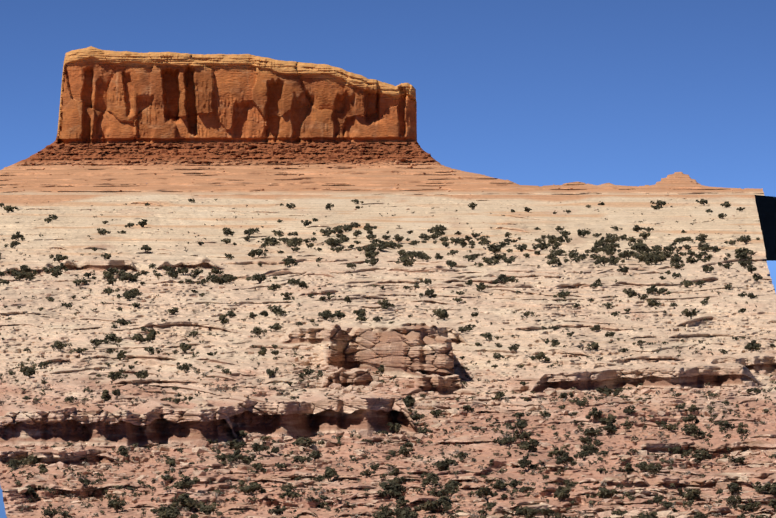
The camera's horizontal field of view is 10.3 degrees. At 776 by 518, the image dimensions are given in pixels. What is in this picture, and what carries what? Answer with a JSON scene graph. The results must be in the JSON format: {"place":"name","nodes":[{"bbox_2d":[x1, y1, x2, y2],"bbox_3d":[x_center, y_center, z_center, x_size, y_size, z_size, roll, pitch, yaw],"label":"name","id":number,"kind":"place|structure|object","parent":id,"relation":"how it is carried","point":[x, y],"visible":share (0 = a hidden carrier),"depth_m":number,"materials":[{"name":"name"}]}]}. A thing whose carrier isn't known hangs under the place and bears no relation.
{"place":"outdoors","nodes":[
{"label":"outdoors","id":0,"kind":"place"},
{"bbox_2d":[0,195,775,517],"bbox_3d":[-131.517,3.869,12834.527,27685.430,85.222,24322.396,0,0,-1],"label":"rocky hillside","id":1,"kind":"structure","parent":0,"point":[418,345],"depth_m":1233.69,"materials":[{"name":"beige stone"}]},
{"bbox_2d":[0,46,763,195],"bbox_3d":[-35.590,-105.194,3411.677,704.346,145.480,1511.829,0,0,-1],"label":"butte","id":2,"kind":"object","parent":1,"relation":"on","point":[120,100],"visible":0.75,"depth_m":3595.53,"materials":[{"name":"orange stone"}]},
{"bbox_2d":[9,142,732,193],"bbox_3d":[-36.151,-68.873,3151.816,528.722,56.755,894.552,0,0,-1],"label":"talus rock","id":3,"kind":"object","parent":2,"relation":"on","point":[281,151],"visible":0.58,"depth_m":3556.48,"materials":[{"name":"brown stone"}]},
{"bbox_2d":[0,198,775,517],"bbox_3d":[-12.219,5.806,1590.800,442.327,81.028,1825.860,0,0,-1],"label":"juniper shrubs","id":4,"kind":"object","parent":1,"relation":"on","point":[393,488],"visible":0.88,"depth_m":995.82,"materials":[{"name":"green plant"}]},
{"bbox_2d":[0,0,775,517],"label":"sky","id":5,"kind":"structure","parent":0,"point":[521,92],"materials":[{"name":"blue"}]}
]}

